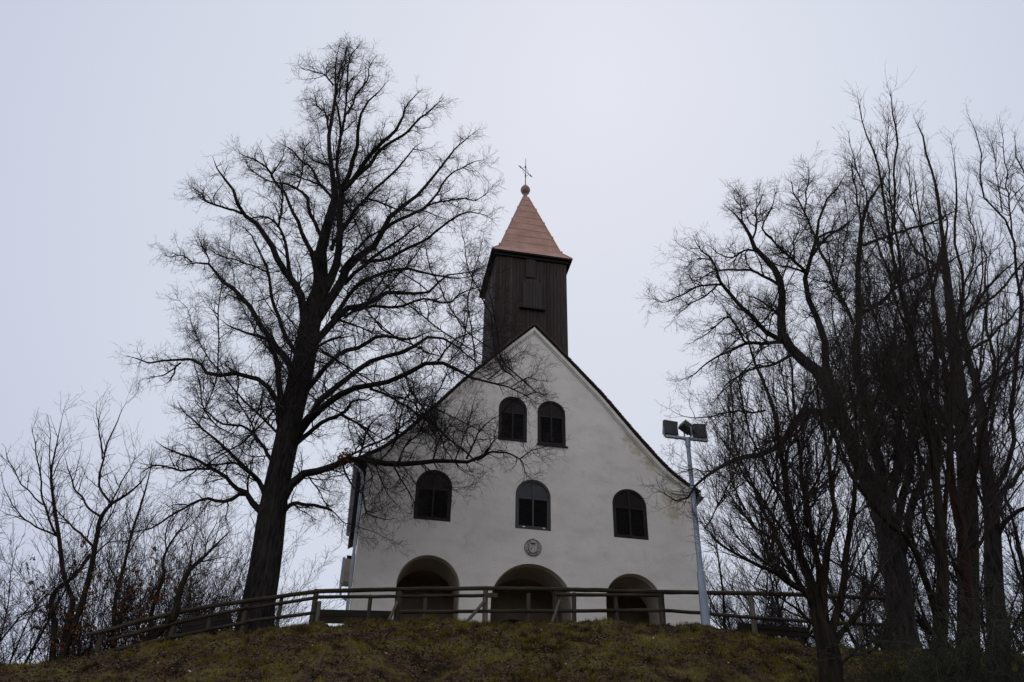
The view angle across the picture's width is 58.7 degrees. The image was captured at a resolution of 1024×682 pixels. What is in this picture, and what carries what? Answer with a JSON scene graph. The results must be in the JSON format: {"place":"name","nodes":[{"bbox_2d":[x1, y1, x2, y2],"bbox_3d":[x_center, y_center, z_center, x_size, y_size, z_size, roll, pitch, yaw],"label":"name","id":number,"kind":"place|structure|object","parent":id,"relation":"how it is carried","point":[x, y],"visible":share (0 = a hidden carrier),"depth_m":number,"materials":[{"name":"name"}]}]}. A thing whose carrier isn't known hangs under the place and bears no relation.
{"place":"outdoors","nodes":[
{"label":"outdoors","id":0,"kind":"place"},
{"bbox_2d":[0,613,1023,681],"bbox_3d":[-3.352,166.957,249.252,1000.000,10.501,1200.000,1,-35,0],"label":"ground","id":1,"kind":"structure","parent":0,"point":[305,676],"depth_m":22.56,"materials":[{"name":"green plant"}]},
{"bbox_2d":[0,545,91,664],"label":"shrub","id":2,"kind":"object","parent":1,"relation":"on","point":[36,611],"visible":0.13,"depth_m":32.15,"materials":[{"name":"brown plant"}]},
{"bbox_2d":[0,456,127,663],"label":"bare tree","id":3,"kind":"object","parent":1,"relation":"on","point":[17,618],"visible":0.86,"depth_m":26.84,"materials":[{"name":"brown plant"}]},
{"bbox_2d":[0,379,167,660],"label":"twin stemmed tree","id":4,"kind":"object","parent":1,"relation":"on","point":[54,628],"visible":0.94,"depth_m":30.36,"materials":[{"name":"brown plant"}]},
{"bbox_2d":[0,555,187,663],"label":"bush","id":5,"kind":"object","parent":1,"relation":"on","point":[91,645],"visible":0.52,"depth_m":28.58,"materials":[{"name":"brown plant"}]},
{"bbox_2d":[25,553,183,660],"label":"shrub","id":6,"kind":"object","parent":1,"relation":"on","point":[57,635],"visible":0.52,"depth_m":28.16,"materials":[{"name":"brown plant"}]},
{"bbox_2d":[0,470,219,659],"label":"shrub","id":7,"kind":"object","parent":1,"relation":"on","point":[139,575],"visible":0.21,"depth_m":30.71,"materials":[{"name":"brown plant"}]},
{"bbox_2d":[0,509,236,662],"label":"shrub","id":8,"kind":"object","parent":1,"relation":"on","point":[4,591],"visible":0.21,"depth_m":33.60,"materials":[{"name":"brown plant"}]},
{"bbox_2d":[0,472,237,663],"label":"shrub","id":9,"kind":"object","parent":1,"relation":"on","point":[44,646],"visible":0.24,"depth_m":30.12,"materials":[{"name":"brown plant"}]},
{"bbox_2d":[0,502,244,661],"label":"shrub","id":10,"kind":"object","parent":1,"relation":"on","point":[12,561],"visible":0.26,"depth_m":30.21,"materials":[{"name":"brown plant"}]},
{"bbox_2d":[63,528,187,658],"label":"shrub","id":11,"kind":"object","parent":1,"relation":"on","point":[117,613],"visible":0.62,"depth_m":28.48,"materials":[{"name":"brown plant"}]},
{"bbox_2d":[0,470,260,657],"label":"shrub","id":12,"kind":"object","parent":1,"relation":"on","point":[94,599],"visible":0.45,"depth_m":29.39,"materials":[{"name":"brown plant"}]},
{"bbox_2d":[81,441,185,647],"bbox_3d":[-14.269,8.283,32.936,2.726,10.690,2.239,-14,-37,20],"label":"sapling","id":13,"kind":"object","parent":1,"relation":"on","point":[138,512],"visible":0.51,"depth_m":34.10,"materials":[{"name":"brown plant"}]},
{"bbox_2d":[1,483,306,655],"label":"shrub","id":14,"kind":"object","parent":1,"relation":"on","point":[92,581],"visible":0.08,"depth_m":32.76,"materials":[{"name":"brown plant"}]},
{"bbox_2d":[3,463,308,658],"bbox_3d":[-13.980,9.883,33.732,9.847,9.191,10.493,-19,-39,26],"label":"shrub","id":15,"kind":"object","parent":1,"relation":"on","point":[119,576],"visible":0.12,"depth_m":32.83,"materials":[{"name":"brown plant"}]},
{"bbox_2d":[138,483,212,635],"bbox_3d":[-12.515,8.605,32.219,3.164,8.446,2.828,1,-35,0],"label":"sapling","id":16,"kind":"object","parent":1,"relation":"on","point":[167,549],"visible":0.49,"depth_m":33.22,"materials":[{"name":"brown plant"}]},
{"bbox_2d":[45,479,322,656],"bbox_3d":[-12.838,10.223,34.478,7.893,8.430,8.142,-27,-43,34],"label":"shrub","id":17,"kind":"object","parent":1,"relation":"on","point":[181,568],"visible":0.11,"depth_m":33.59,"materials":[{"name":"brown plant"}]},
{"bbox_2d":[142,486,254,641],"bbox_3d":[-9.748,7.182,28.061,3.364,6.242,2.232,1,-35,0],"label":"leaning tree","id":18,"kind":"object","parent":1,"relation":"on","point":[171,618],"visible":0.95,"depth_m":28.28,"materials":[{"name":"brown plant"}]},
{"bbox_2d":[90,450,318,643],"bbox_3d":[-11.036,8.098,30.846,8.089,7.550,8.619,24,-40,-29],"label":"shrub","id":19,"kind":"object","parent":1,"relation":"on","point":[220,608],"visible":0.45,"depth_m":30.01,"materials":[{"name":"brown plant"}]},
{"bbox_2d":[182,613,232,633],"bbox_3d":[-9.619,9.409,28.538,1.564,1.758,0.568,8,-35,-10],"label":"bench","id":20,"kind":"object","parent":1,"relation":"on","point":[195,625],"visible":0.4,"depth_m":28.61,"materials":[{"name":"brown wood"}]},
{"bbox_2d":[87,519,332,633],"bbox_3d":[-10.246,9.175,32.137,7.386,6.893,7.869,-25,-42,33],"label":"shrub","id":21,"kind":"object","parent":1,"relation":"on","point":[188,593],"visible":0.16,"depth_m":31.32,"materials":[{"name":"brown plant"}]},
{"bbox_2d":[113,514,310,641],"bbox_3d":[-11.145,10.117,34.163,8.994,7.878,8.440,3,-35,-3],"label":"shrub","id":22,"kind":"object","parent":1,"relation":"on","point":[237,592],"visible":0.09,"depth_m":33.17,"materials":[{"name":"brown plant"}]},
{"bbox_2d":[78,481,352,639],"bbox_3d":[-10.000,8.289,31.166,7.262,7.755,7.490,-13,-37,19],"label":"shrub","id":23,"kind":"object","parent":1,"relation":"on","point":[228,577],"visible":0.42,"depth_m":30.54,"materials":[{"name":"brown plant"}]},
{"bbox_2d":[86,468,345,646],"bbox_3d":[-11.330,8.925,32.298,8.142,8.430,7.893,-23,-41,31],"label":"shrub","id":24,"kind":"object","parent":1,"relation":"on","point":[161,574],"visible":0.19,"depth_m":31.39,"materials":[{"name":"brown plant"}]},
{"bbox_2d":[156,534,321,625],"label":"shrub","id":25,"kind":"object","parent":1,"relation":"on","point":[243,589],"visible":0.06,"depth_m":33.24,"materials":[{"name":"brown plant"}]},
{"bbox_2d":[145,530,338,629],"bbox_3d":[-9.208,9.379,32.040,5.999,6.407,6.188,-2,-35,5],"label":"shrub","id":26,"kind":"object","parent":1,"relation":"on","point":[245,578],"visible":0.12,"depth_m":31.75,"materials":[{"name":"brown plant"}]},
{"bbox_2d":[103,33,570,632],"bbox_3d":[-7.338,-3.298,37.102,19.563,31.854,11.034,-3,-35,6],"label":"linden tree","id":27,"kind":"object","parent":1,"relation":"on","point":[297,377],"visible":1,"depth_m":34.41,"materials":[{"name":"brown plant"}]},
{"bbox_2d":[309,609,390,626],"bbox_3d":[-5.134,9.221,28.894,2.596,1.238,0.575,1,-35,0],"label":"bench","id":28,"kind":"object","parent":1,"relation":"on","point":[332,616],"visible":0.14,"depth_m":28.94,"materials":[{"name":"brown wood"}]},
{"bbox_2d":[89,586,886,654],"bbox_3d":[-0.102,9.088,27.552,24.348,3.558,1.346,3,-35,-3],"label":"wooden fence","id":29,"kind":"object","parent":1,"relation":"on","point":[314,613],"visible":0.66,"depth_m":28.27,"materials":[{"name":"brown wood"}]},
{"bbox_2d":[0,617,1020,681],"bbox_3d":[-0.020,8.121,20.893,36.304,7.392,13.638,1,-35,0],"label":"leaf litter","id":30,"kind":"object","parent":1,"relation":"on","point":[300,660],"visible":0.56,"depth_m":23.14,"materials":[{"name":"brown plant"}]},
{"bbox_2d":[339,159,705,625],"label":"church","id":31,"kind":"structure","parent":1,"relation":"on","point":[581,519],"depth_m":36.77,"materials":[{"name":"paint"}]},
{"bbox_2d":[413,470,451,521],"bbox_3d":[-3.078,6.042,35.671,1.434,2.143,0.147,7,-35,-8],"label":"window","id":32,"kind":"structure","parent":31,"relation":"in","point":[441,512],"depth_m":35.60,"materials":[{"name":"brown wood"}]},
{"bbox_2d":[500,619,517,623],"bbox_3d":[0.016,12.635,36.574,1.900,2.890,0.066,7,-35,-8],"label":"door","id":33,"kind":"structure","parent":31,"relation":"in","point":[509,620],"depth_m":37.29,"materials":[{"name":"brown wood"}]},
{"bbox_2d":[498,397,526,442],"bbox_3d":[0.027,3.291,38.270,1.214,2.143,0.147,7,-35,-8],"label":"window","id":34,"kind":"structure","parent":31,"relation":"in","point":[522,414],"depth_m":38.25,"materials":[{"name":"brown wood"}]},
{"bbox_2d":[515,480,550,530],"bbox_3d":[0.837,6.509,36.237,1.434,2.143,0.187,7,-35,-8],"label":"window","id":35,"kind":"structure","parent":31,"relation":"in","point":[532,503],"depth_m":36.19,"materials":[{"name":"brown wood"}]},
{"bbox_2d":[537,401,567,447],"bbox_3d":[1.683,3.505,38.478,1.320,2.207,0.195,7,-35,-8],"label":"window","id":36,"kind":"structure","parent":31,"relation":"in","point":[546,421],"depth_m":38.47,"materials":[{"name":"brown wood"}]},
{"bbox_2d":[612,489,648,539],"bbox_3d":[4.754,6.999,36.835,1.434,2.143,0.147,7,-35,-8],"label":"window","id":37,"kind":"structure","parent":31,"relation":"in","point":[629,517],"depth_m":36.79,"materials":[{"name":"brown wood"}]},
{"bbox_2d":[662,420,729,629],"bbox_3d":[6.020,6.067,29.887,1.616,7.803,0.700,7,-35,-8],"label":"floodlight mast","id":38,"kind":"object","parent":1,"relation":"on","point":[669,426],"visible":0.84,"depth_m":30.39,"materials":[{"name":"metal"}]},
{"bbox_2d":[704,547,802,639],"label":"bare tree","id":39,"kind":"object","parent":1,"relation":"on","point":[724,572],"visible":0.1,"depth_m":46.07,"materials":[{"name":"brown plant"}]},
{"bbox_2d":[737,622,808,645],"bbox_3d":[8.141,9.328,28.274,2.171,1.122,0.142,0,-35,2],"label":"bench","id":40,"kind":"object","parent":1,"relation":"on","point":[773,631],"visible":0.63,"depth_m":28.39,"materials":[{"name":"brown wood"}]},
{"bbox_2d":[697,492,861,645],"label":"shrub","id":41,"kind":"object","parent":1,"relation":"on","point":[723,596],"visible":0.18,"depth_m":44.07,"materials":[{"name":"brown plant"}]},
{"bbox_2d":[701,541,881,646],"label":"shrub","id":42,"kind":"object","parent":1,"relation":"on","point":[721,622],"visible":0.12,"depth_m":44.97,"materials":[{"name":"brown plant"}]},
{"bbox_2d":[673,290,953,681],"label":"young tree","id":43,"kind":"object","parent":1,"relation":"on","point":[814,593],"visible":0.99,"depth_m":15.46,"materials":[{"name":"brown plant"}]},
{"bbox_2d":[705,485,934,649],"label":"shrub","id":44,"kind":"object","parent":1,"relation":"on","point":[779,611],"visible":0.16,"depth_m":43.34,"materials":[{"name":"brown plant"}]},
{"bbox_2d":[635,140,1023,650],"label":"linden tree","id":45,"kind":"object","parent":1,"relation":"on","point":[780,296],"visible":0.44,"depth_m":32.28,"materials":[{"name":"brown plant"}]},
{"bbox_2d":[785,62,1021,681],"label":"whippy tree","id":46,"kind":"object","parent":1,"relation":"on","point":[889,386],"visible":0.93,"depth_m":19.66,"materials":[{"name":"brown plant"}]},
{"bbox_2d":[784,444,1023,653],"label":"bare tree","id":47,"kind":"object","parent":1,"relation":"on","point":[952,573],"visible":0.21,"depth_m":37.71,"materials":[{"name":"brown plant"}]},
{"bbox_2d":[796,599,1023,681],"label":"bush","id":48,"kind":"object","parent":1,"relation":"on","point":[884,677],"visible":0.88,"depth_m":13.57,"materials":[{"name":"plant"}]},
{"bbox_2d":[799,549,1023,681],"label":"bush","id":49,"kind":"object","parent":1,"relation":"on","point":[1016,640],"visible":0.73,"depth_m":13.76,"materials":[{"name":"plant"}]},
{"bbox_2d":[801,417,1022,651],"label":"bare tree","id":50,"kind":"object","parent":1,"relation":"on","point":[842,617],"visible":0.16,"depth_m":39.47,"materials":[{"name":"brown plant"}]},
{"bbox_2d":[806,418,1023,647],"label":"bare tree","id":51,"kind":"object","parent":1,"relation":"on","point":[916,588],"visible":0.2,"depth_m":37.39,"materials":[{"name":"brown plant"}]},
{"bbox_2d":[833,170,1023,647],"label":"linden tree","id":52,"kind":"object","parent":1,"relation":"on","point":[971,530],"visible":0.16,"depth_m":37.54,"materials":[{"name":"brown plant"}]},
{"bbox_2d":[844,628,1023,681],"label":"bush","id":53,"kind":"object","parent":1,"relation":"on","point":[1012,676],"visible":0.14,"depth_m":15.28,"materials":[{"name":"plant"}]},
{"bbox_2d":[868,157,1023,678],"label":"young tree","id":54,"kind":"object","parent":1,"relation":"on","point":[967,558],"visible":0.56,"depth_m":20.96,"materials":[{"name":"brown plant"}]},
{"bbox_2d":[920,99,1023,681],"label":"whippy tree","id":55,"kind":"object","parent":1,"relation":"on","point":[993,555],"visible":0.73,"depth_m":24.77,"materials":[{"name":"brown plant"}]},
{"bbox_2d":[0,0,1023,663],"label":"sky","id":56,"kind":"structure","parent":0,"point":[626,118],"materials":[{"name":"grey"}]},
{"bbox_2d":[704,556,927,645],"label":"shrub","id":57,"kind":"object","parent":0,"point":[744,596],"visible":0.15,"depth_m":47.15,"materials":[{"name":"brown plant"}]},
{"bbox_2d":[709,468,948,645],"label":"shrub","id":58,"kind":"object","parent":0,"point":[803,584],"visible":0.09,"depth_m":49.12,"materials":[{"name":"brown plant"}]},
{"bbox_2d":[714,524,955,648],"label":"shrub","id":59,"kind":"object","parent":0,"point":[799,592],"visible":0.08,"depth_m":47.57,"materials":[{"name":"brown plant"}]},
{"bbox_2d":[755,428,1023,650],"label":"bare tree","id":60,"kind":"object","parent":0,"point":[982,551],"visible":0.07,"depth_m":42.28,"materials":[{"name":"brown plant"}]},
{"bbox_2d":[814,476,1023,651],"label":"bare tree","id":61,"kind":"object","parent":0,"point":[1013,535],"visible":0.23,"depth_m":37.80,"materials":[{"name":"brown plant"}]}
]}

